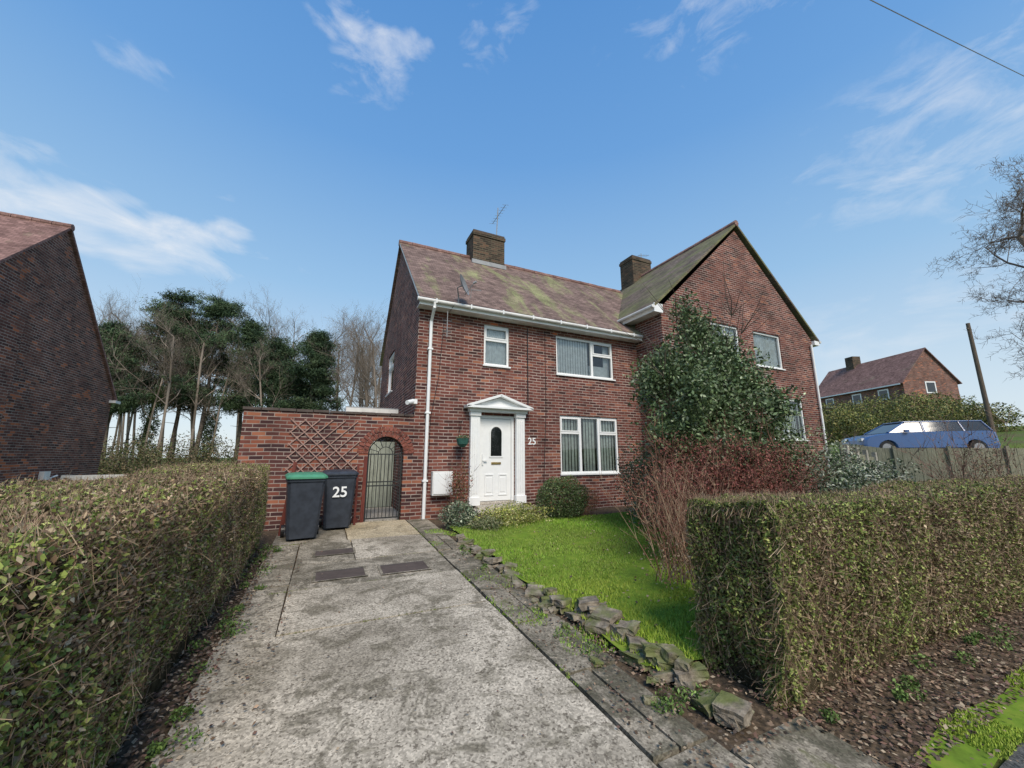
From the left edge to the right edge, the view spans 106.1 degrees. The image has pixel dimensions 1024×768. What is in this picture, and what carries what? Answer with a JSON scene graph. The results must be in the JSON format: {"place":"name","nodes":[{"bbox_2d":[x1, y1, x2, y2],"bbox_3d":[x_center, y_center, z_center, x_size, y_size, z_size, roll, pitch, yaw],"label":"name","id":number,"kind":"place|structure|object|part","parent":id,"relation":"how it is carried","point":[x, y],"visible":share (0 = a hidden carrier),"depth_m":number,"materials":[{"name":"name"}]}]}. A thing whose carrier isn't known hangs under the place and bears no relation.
{"place":"outdoors","nodes":[
{"label":"outdoors","id":0,"kind":"place"},
{"bbox_2d":[60,474,126,480],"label":"garden wall","id":1,"kind":"structure","parent":0,"point":[80,476],"depth_m":12.67,"materials":[{"name":"white paint"}]},
{"bbox_2d":[150,520,657,767],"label":"driveway","id":2,"kind":"structure","parent":0,"point":[412,713],"depth_m":2.57,"materials":[{"name":"concrete"}]},
{"bbox_2d":[280,472,327,539],"bbox_3d":[-3.530,2.040,6.520,0.610,1.066,0.728,7,-13,-32],"label":"wheelie bin","id":3,"kind":"object","parent":2,"relation":"on","point":[304,493],"visible":1,"depth_m":6.29,"materials":[{"name":"plastic"}]},
{"bbox_2d":[278,456,367,535],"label":"timber posts","id":4,"kind":"object","parent":2,"relation":"on","point":[354,518],"visible":0.59,"depth_m":7.72,"materials":[{"name":"red wood"}]},
{"bbox_2d":[319,469,358,528],"bbox_3d":[-3.322,2.178,7.360,0.610,1.066,0.728,6,-12,-28],"label":"wheelie bin","id":5,"kind":"object","parent":2,"relation":"on","point":[339,491],"visible":0.96,"depth_m":7.12,"materials":[{"name":"plastic"}]},
{"bbox_2d":[312,547,431,581],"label":"manhole covers","id":6,"kind":"object","parent":2,"relation":"on","point":[334,574],"visible":1,"depth_m":4.85,"materials":[{"name":"metal"},{"name":"concrete"}]},
{"bbox_2d":[0,0,1023,457],"label":"sky","id":7,"kind":"structure","parent":0,"point":[291,147],"materials":[{"name":"blue"}]},
{"bbox_2d":[107,491,1023,767],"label":"soil bed","id":8,"kind":"object","parent":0,"point":[763,717],"visible":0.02,"depth_m":2.56,"materials":[{"name":"brown soil"}]},
{"bbox_2d":[0,460,271,767],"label":"privet hedge","id":9,"kind":"object","parent":8,"relation":"on","point":[113,590],"visible":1,"depth_m":1.73,"materials":[{"name":"green plant"}]},
{"bbox_2d":[437,453,476,521],"bbox_3d":[-1.229,2.206,8.420,0.932,1.470,0.968,5,-12,-25],"label":"nandina plant","id":10,"kind":"object","parent":8,"relation":"on","point":[458,485],"visible":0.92,"depth_m":8.26,"materials":[{"name":"green plant"}]},
{"bbox_2d":[438,498,504,531],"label":"variegated plant","id":11,"kind":"object","parent":8,"relation":"on","point":[456,512],"visible":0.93,"depth_m":7.30,"materials":[{"name":"green plant"}]},
{"bbox_2d":[463,500,553,526],"bbox_3d":[0.019,2.665,7.717,1.906,0.648,0.976,10,-15,-42],"label":"gold euonymus plant","id":12,"kind":"object","parent":8,"relation":"on","point":[506,516],"visible":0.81,"depth_m":7.63,"materials":[{"name":"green plant"}]},
{"bbox_2d":[534,475,588,518],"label":"box bush","id":13,"kind":"object","parent":8,"relation":"on","point":[548,489],"visible":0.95,"depth_m":8.30,"materials":[{"name":"green plant"}]},
{"bbox_2d":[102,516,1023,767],"bbox_3d":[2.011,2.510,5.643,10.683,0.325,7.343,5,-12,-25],"label":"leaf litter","id":14,"kind":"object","parent":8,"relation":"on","point":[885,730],"visible":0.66,"depth_m":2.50,"materials":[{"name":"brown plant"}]},
{"bbox_2d":[145,540,1021,767],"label":"weeds","id":15,"kind":"object","parent":8,"relation":"on","point":[900,694],"visible":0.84,"depth_m":2.62,"materials":[{"name":"green plant"}]},
{"bbox_2d":[570,486,600,514],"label":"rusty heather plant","id":16,"kind":"object","parent":8,"relation":"on","point":[592,507],"visible":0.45,"depth_m":9.20,"materials":[{"name":"brown plant"}]},
{"bbox_2d":[456,534,754,731],"bbox_3d":[0.204,2.264,4.319,0.620,0.310,4.880,5,-12,-25],"label":"stone edging","id":17,"kind":"object","parent":8,"relation":"on","point":[727,708],"visible":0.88,"depth_m":2.88,"materials":[{"name":"grey stone"}]},
{"bbox_2d":[267,512,1023,759],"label":"grass","id":18,"kind":"structure","parent":8,"relation":"on","point":[635,548],"depth_m":4.60,"materials":[{"name":"green plant"}]},
{"bbox_2d":[614,442,676,529],"bbox_3d":[3.026,2.166,8.146,1.543,1.935,2.206,0,-11,0],"label":"euonymus bush","id":19,"kind":"object","parent":8,"relation":"on","point":[631,466],"visible":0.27,"depth_m":8.40,"materials":[{"name":"green plant"}]},
{"bbox_2d":[753,394,931,494],"bbox_3d":[5.699,1.407,6.630,3.028,2.497,3.063,-1,-11,7],"label":"variegated euonymus bush","id":20,"kind":"object","parent":8,"relation":"on","point":[859,471],"visible":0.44,"depth_m":6.61,"materials":[{"name":"green plant"}]},
{"bbox_2d":[679,473,1023,720],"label":"privet hedge","id":21,"kind":"object","parent":8,"relation":"on","point":[803,593],"visible":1,"depth_m":2.86,"materials":[{"name":"green plant"}]},
{"bbox_2d":[889,402,1023,479],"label":"bare brown shrub","id":22,"kind":"object","parent":8,"relation":"on","point":[983,466],"visible":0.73,"depth_m":8.04,"materials":[{"name":"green plant"}]},
{"bbox_2d":[107,426,1023,767],"bbox_3d":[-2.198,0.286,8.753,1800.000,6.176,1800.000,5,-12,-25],"label":"ground","id":23,"kind":"structure","parent":0,"point":[1019,438],"depth_m":18.89,"materials":[{"name":"green plant"}]},
{"bbox_2d":[0,232,112,490],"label":"walls","id":24,"kind":"structure","parent":23,"relation":"on","point":[56,395],"depth_m":11.60,"materials":[{"name":"brown brick"}]},
{"bbox_2d":[0,211,117,400],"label":"roof","id":25,"kind":"structure","parent":24,"relation":"on","point":[19,234],"depth_m":11.29,"materials":[{"name":"red tile"}]},
{"bbox_2d":[38,400,120,481],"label":"wall fittings","id":26,"kind":"object","parent":24,"relation":"attached to","point":[43,474],"depth_m":11.80,"materials":[{"name":"white paint"}]},
{"bbox_2d":[98,319,179,471],"bbox_3d":[-31.177,0.933,30.391,7.166,12.171,8.155,5,-12,-25],"label":"pine tree","id":27,"kind":"object","parent":23,"relation":"on","point":[129,402],"visible":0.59,"depth_m":29.82,"materials":[{"name":"green plant"}]},
{"bbox_2d":[110,287,220,468],"bbox_3d":[-31.114,-0.587,33.197,8.024,16.226,8.694,-6,-12,30],"label":"pine tree","id":28,"kind":"object","parent":23,"relation":"on","point":[186,297],"visible":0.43,"depth_m":33.19,"materials":[{"name":"green plant"}]},
{"bbox_2d":[131,389,221,465],"bbox_3d":[-27.375,3.990,31.845,5.782,7.094,1.618,6,-12,-30],"label":"ivy","id":29,"kind":"object","parent":23,"relation":"on","point":[207,429],"visible":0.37,"depth_m":31.30,"materials":[{"name":"green plant"}]},
{"bbox_2d":[139,318,223,457],"bbox_3d":[-29.317,0.616,34.721,5.910,14.432,6.600,-9,-14,39],"label":"pine tree","id":30,"kind":"object","parent":23,"relation":"on","point":[175,426],"visible":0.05,"depth_m":33.42,"materials":[{"name":"green plant"}]},
{"bbox_2d":[149,293,266,462],"bbox_3d":[-26.119,-0.576,33.909,9.852,16.464,8.403,5,-12,-25],"label":"pine tree","id":31,"kind":"object","parent":23,"relation":"on","point":[222,308],"visible":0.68,"depth_m":33.52,"materials":[{"name":"green plant"}]},
{"bbox_2d":[177,317,272,459],"bbox_3d":[-24.557,0.743,34.056,7.352,13.923,6.546,5,-12,-25],"label":"pine tree","id":32,"kind":"object","parent":23,"relation":"on","point":[251,331],"visible":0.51,"depth_m":33.99,"materials":[{"name":"green plant"}]},
{"bbox_2d":[97,428,376,480],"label":"undergrowth","id":33,"kind":"object","parent":23,"relation":"on","point":[106,469],"visible":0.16,"depth_m":22.95,"materials":[{"name":"green plant"}]},
{"bbox_2d":[93,280,389,471],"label":"woodland trees","id":34,"kind":"object","parent":23,"relation":"on","point":[367,364],"visible":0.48,"depth_m":30.98,"materials":[{"name":"green plant"}]},
{"bbox_2d":[238,334,310,417],"bbox_3d":[-19.498,1.492,32.279,6.201,11.791,6.143,5,-12,-25],"label":"pine tree","id":35,"kind":"object","parent":23,"relation":"on","point":[279,348],"visible":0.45,"depth_m":31.99,"materials":[{"name":"green plant"}]},
{"bbox_2d":[254,327,347,410],"bbox_3d":[-16.534,1.248,31.262,7.389,11.885,7.480,5,-12,-25],"label":"pine tree","id":36,"kind":"object","parent":23,"relation":"on","point":[318,388],"visible":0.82,"depth_m":30.16,"materials":[{"name":"green plant"}]},
{"bbox_2d":[237,409,413,530],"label":"wall","id":37,"kind":"structure","parent":23,"relation":"on","point":[267,437],"depth_m":7.68,"materials":[{"name":"brick"}]},
{"bbox_2d":[285,418,359,472],"bbox_3d":[-3.782,1.271,7.768,1.313,1.114,0.020,5,-12,-25],"label":"trellis","id":38,"kind":"object","parent":37,"relation":"attached to","point":[318,446],"visible":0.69,"depth_m":7.72,"materials":[{"name":"brown wood"}]},
{"bbox_2d":[243,406,413,416],"bbox_3d":[-3.709,0.600,8.088,3.200,0.057,0.280,5,-12,-25],"label":"coping","id":39,"kind":"object","parent":37,"relation":"on","point":[318,411],"visible":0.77,"depth_m":7.88,"materials":[{"name":"concrete"}]},
{"bbox_2d":[363,437,401,520],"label":"iron gate","id":40,"kind":"structure","parent":37,"relation":"attached to","point":[383,485],"depth_m":8.26,"materials":[{"name":"black metal"}]},
{"bbox_2d":[357,426,413,453],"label":"arch bricks","id":41,"kind":"object","parent":37,"relation":"attached to","point":[383,435],"visible":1,"depth_m":8.34,"materials":[{"name":"red brick"}]},
{"bbox_2d":[344,406,398,521],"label":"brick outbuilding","id":42,"kind":"structure","parent":23,"relation":"on","point":[378,444],"depth_m":10.44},
{"bbox_2d":[470,503,532,516],"bbox_3d":[-0.241,2.964,8.856,1.410,0.340,0.570,5,-12,-25],"label":"doorstep","id":43,"kind":"object","parent":23,"relation":"on","point":[484,506],"visible":0.23,"depth_m":8.78,"materials":[{"name":"stone"}]},
{"bbox_2d":[377,231,829,519],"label":"walls","id":44,"kind":"structure","parent":23,"relation":"on","point":[465,375],"depth_m":10.51,"materials":[{"name":"red brick"}]},
{"bbox_2d":[385,351,394,396],"bbox_3d":[-3.756,-0.225,12.998,0.765,2.150,2.500,5,-12,-25],"label":"window","id":45,"kind":"structure","parent":44,"relation":"attached to","point":[391,368],"depth_m":13.20,"materials":[{"name":"white plastic"}]},
{"bbox_2d":[405,399,416,404],"bbox_3d":[-2.213,0.403,8.554,0.188,0.157,0.363,-2,-11,10],"label":"security camera","id":46,"kind":"object","parent":44,"relation":"attached to","point":[411,401],"visible":1,"depth_m":8.48,"materials":[{"name":"white plastic"}]},
{"bbox_2d":[430,471,452,495],"bbox_3d":[-1.563,2.212,8.593,0.460,0.520,0.172,5,-12,-25],"label":"meter box","id":47,"kind":"object","parent":44,"relation":"attached to","point":[439,483],"visible":0.86,"depth_m":8.51,"materials":[{"name":"white paint"}]},
{"bbox_2d":[456,421,468,446],"bbox_3d":[-1.160,1.137,8.800,0.395,0.608,0.300,-7,-13,33],"label":"hanging basket","id":48,"kind":"object","parent":44,"relation":"hanging from","point":[462,442],"visible":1,"depth_m":8.64,"materials":[{"name":"green plastic"}]},
{"bbox_2d":[456,435,469,439],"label":"basket plant","id":49,"kind":"object","parent":48,"relation":"in","point":[463,436],"visible":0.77,"depth_m":8.72,"materials":[{"name":"green plant"}]},
{"bbox_2d":[427,307,545,488],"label":"cables and wall aerial","id":50,"kind":"object","parent":44,"relation":"attached to","point":[437,383],"visible":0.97,"depth_m":9.13,"materials":[{"name":"black plastic"}]},
{"bbox_2d":[479,415,513,504],"bbox_3d":[-0.394,1.825,9.399,0.950,2.100,0.120,5,-12,-25],"label":"door frame","id":51,"kind":"object","parent":44,"relation":"in","point":[511,418],"visible":0.6,"depth_m":9.45,"materials":[{"name":"white plastic"}]},
{"bbox_2d":[480,418,510,500],"bbox_3d":[-0.396,1.829,9.404,0.800,1.955,0.057,5,-12,-25],"label":"door leaf","id":52,"kind":"object","parent":51,"relation":"in","point":[495,482],"visible":0.98,"depth_m":9.37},
{"bbox_2d":[482,427,501,464],"bbox_3d":[-0.481,1.500,9.382,0.515,0.913,0.056,5,-12,-25],"label":"door glass and furniture","id":53,"kind":"object","parent":52,"relation":"attached to","point":[496,437],"visible":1,"depth_m":9.46,"materials":[{"name":"black glass"}]},
{"bbox_2d":[483,325,510,368],"bbox_3d":[-0.535,-0.822,10.146,1.900,1.860,0.765,5,-12,-25],"label":"window","id":54,"kind":"structure","parent":44,"relation":"attached to","point":[496,345],"depth_m":9.98,"materials":[{"name":"white plastic"}]},
{"bbox_2d":[463,394,533,505],"bbox_3d":[-0.308,1.546,9.267,1.759,2.598,0.279,5,-12,-25],"label":"door surround","id":55,"kind":"object","parent":44,"relation":"attached to","point":[503,404],"visible":0.94,"depth_m":9.33,"materials":[{"name":"white paint"}]},
{"bbox_2d":[528,438,535,444],"bbox_3d":[0.506,1.458,9.821,0.225,0.176,0.008,5,-12,-25],"label":"house number","id":56,"kind":"object","parent":44,"relation":"attached to","point":[529,443],"visible":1,"depth_m":9.81,"materials":[{"name":"white plastic"}]},
{"bbox_2d":[481,321,619,417],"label":"lintels","id":57,"kind":"object","parent":44,"relation":"attached to","point":[564,335],"visible":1,"depth_m":10.78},
{"bbox_2d":[556,336,615,380],"bbox_3d":[1.964,-0.582,11.305,3.170,1.900,0.765,5,-12,-25],"label":"window","id":58,"kind":"structure","parent":44,"relation":"attached to","point":[579,358],"depth_m":11.17,"materials":[{"name":"white plastic"}]},
{"bbox_2d":[560,415,618,474],"bbox_3d":[2.018,1.821,10.875,3.150,2.340,0.765,5,-12,-25],"label":"window","id":59,"kind":"structure","parent":44,"relation":"attached to","point":[589,445],"depth_m":10.83,"materials":[{"name":"white plastic"}]},
{"bbox_2d":[379,220,818,365],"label":"roof","id":60,"kind":"structure","parent":44,"relation":"on","point":[435,272],"depth_m":12.60,"materials":[{"name":"tile"}]},
{"bbox_2d":[400,245,418,295],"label":"verge","id":61,"kind":"structure","parent":60,"relation":"attached to","point":[409,271],"depth_m":10.24,"materials":[{"name":"white paint"}]},
{"bbox_2d":[457,274,480,302],"bbox_3d":[-1.055,-2.240,9.268,0.493,0.719,0.749,-1,-11,7],"label":"satellite dish","id":62,"kind":"object","parent":60,"relation":"attached to","point":[464,285],"visible":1,"depth_m":9.23,"materials":[{"name":"grey metal"}]},
{"bbox_2d":[466,229,505,269],"bbox_3d":[-0.971,-4.496,14.037,1.300,1.930,0.840,5,-12,-25],"label":"chimney","id":63,"kind":"object","parent":60,"relation":"on","point":[485,248],"visible":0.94,"depth_m":13.75,"materials":[{"name":"brick"}]},
{"bbox_2d":[489,205,647,256],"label":"tv aerials","id":64,"kind":"object","parent":60,"relation":"attached to","point":[502,213],"visible":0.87,"depth_m":15.05,"materials":[{"name":"grey metal"}]},
{"bbox_2d":[619,255,651,290],"bbox_3d":[5.712,-4.417,17.613,1.200,2.710,0.890,5,-12,-25],"label":"chimney","id":65,"kind":"object","parent":60,"relation":"on","point":[633,268],"visible":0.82,"depth_m":17.42,"materials":[{"name":"brick"}]},
{"bbox_2d":[417,296,829,518],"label":"gutters and downpipes","id":66,"kind":"object","parent":44,"relation":"attached to","point":[636,317],"visible":0.84,"depth_m":10.03,"materials":[{"name":"white plastic"}]},
{"bbox_2d":[711,322,739,355],"bbox_3d":[6.647,-1.160,12.492,2.500,2.000,0.765,5,-12,-25],"label":"window wing","id":67,"kind":"structure","parent":44,"relation":"attached to","point":[726,328],"depth_m":12.53,"materials":[{"name":"white plastic"}]},
{"bbox_2d":[733,329,785,370],"bbox_3d":[8.576,-0.990,13.390,2.670,2.000,0.765,5,-12,-25],"label":"window","id":68,"kind":"structure","parent":44,"relation":"attached to","point":[765,343],"depth_m":13.33,"materials":[{"name":"white glass"}]},
{"bbox_2d":[769,397,807,440],"bbox_3d":[9.154,1.331,13.229,3.050,2.180,0.765,5,-12,-25],"label":"window wing","id":69,"kind":"structure","parent":44,"relation":"attached to","point":[802,423],"depth_m":13.35,"materials":[{"name":"white plastic"}]},
{"bbox_2d":[406,519,888,767],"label":"path slabs","id":70,"kind":"structure","parent":23,"relation":"on","point":[811,746],"depth_m":2.29,"materials":[{"name":"concrete"}]},
{"bbox_2d":[843,445,881,485],"bbox_3d":[12.716,3.039,13.943,1.933,1.600,0.122,5,-12,-24],"label":"garden fence","id":71,"kind":"object","parent":23,"relation":"on","point":[868,458],"visible":0.28,"depth_m":14.08,"materials":[{"name":"wood"}]},
{"bbox_2d":[820,350,964,424],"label":"walls","id":72,"kind":"structure","parent":23,"relation":"on","point":[927,367],"depth_m":38.86,"materials":[{"name":"red brick"}]},
{"bbox_2d":[820,356,936,407],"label":"chimney and windows","id":73,"kind":"object","parent":72,"relation":"attached to","point":[851,362],"visible":0.69,"depth_m":43.22,"materials":[{"name":"brick"}]},
{"bbox_2d":[819,347,961,396],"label":"roof","id":74,"kind":"structure","parent":72,"relation":"on","point":[893,369],"depth_m":42.73,"materials":[{"name":"red tile"}]},
{"bbox_2d":[841,420,1000,451],"bbox_3d":[18.172,2.459,17.389,4.910,1.475,1.865,-2,-11,12],"label":"blue car","id":75,"kind":"object","parent":23,"relation":"on","point":[902,434],"visible":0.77,"depth_m":16.72,"materials":[{"name":"blue paint"}]},
{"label":"windows","id":76,"kind":"part","parent":75,"relation":"part of","materials":[{"name":"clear glass"}]},
{"bbox_2d":[821,389,1023,444],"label":"garden shrubs","id":77,"kind":"object","parent":23,"relation":"on","point":[841,424],"visible":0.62,"depth_m":28.93,"materials":[{"name":"green plant"}]},
{"bbox_2d":[838,442,1023,480],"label":"wooden fence","id":78,"kind":"object","parent":23,"relation":"on","point":[883,455],"visible":0.5,"depth_m":15.05,"materials":[{"name":"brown wood"}]},
{"bbox_2d":[914,667,1023,767],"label":"grass verge","id":79,"kind":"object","parent":23,"relation":"on","point":[960,756],"depth_m":2.15,"materials":[{"name":"grass"}]},
{"bbox_2d":[924,154,1023,379],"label":"bare tree","id":80,"kind":"object","parent":23,"relation":"on","point":[1019,229],"visible":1,"depth_m":12.62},
{"bbox_2d":[966,323,995,431],"bbox_3d":[27.281,-0.253,22.425,0.600,6.876,0.240,5,-12,-25],"label":"telegraph pole","id":81,"kind":"object","parent":23,"relation":"on","point":[980,378],"visible":0.75,"depth_m":22.37,"materials":[{"name":"brown wood"}]},
{"bbox_2d":[454,512,703,665],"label":"lawn","id":82,"kind":"structure","parent":0,"point":[632,573],"depth_m":4.63,"materials":[{"name":"grass"}]},
{"bbox_2d":[597,444,810,589],"bbox_3d":[1.931,1.343,4.048,1.632,1.517,1.779,5,-12,-25],"label":"dead perennial plant","id":83,"kind":"object","parent":82,"relation":"on","point":[682,555],"visible":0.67,"depth_m":4.16,"materials":[{"name":"brown plant"}]},
{"bbox_2d":[621,260,820,492],"bbox_3d":[3.624,0.162,7.147,3.484,5.026,2.857,5,-12,-25],"label":"holly bush","id":84,"kind":"object","parent":82,"relation":"on","point":[699,378],"visible":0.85,"depth_m":6.53,"materials":[{"name":"green plant"}]},
{"bbox_2d":[611,398,838,567],"bbox_3d":[3.045,1.307,5.386,3.046,2.357,2.632,5,-12,-25],"label":"berberis bush","id":85,"kind":"object","parent":82,"relation":"on","point":[756,483],"visible":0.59,"depth_m":5.34,"materials":[{"name":"red plant"}]},
{"bbox_2d":[870,0,1023,75],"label":"overhead wire","id":86,"kind":"object","parent":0,"point":[941,35],"visible":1,"depth_m":7.29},
{"bbox_2d":[999,742,1023,767],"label":"pavement","id":87,"kind":"structure","parent":0,"point":[1015,756],"depth_m":2.03,"materials":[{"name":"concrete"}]}
]}

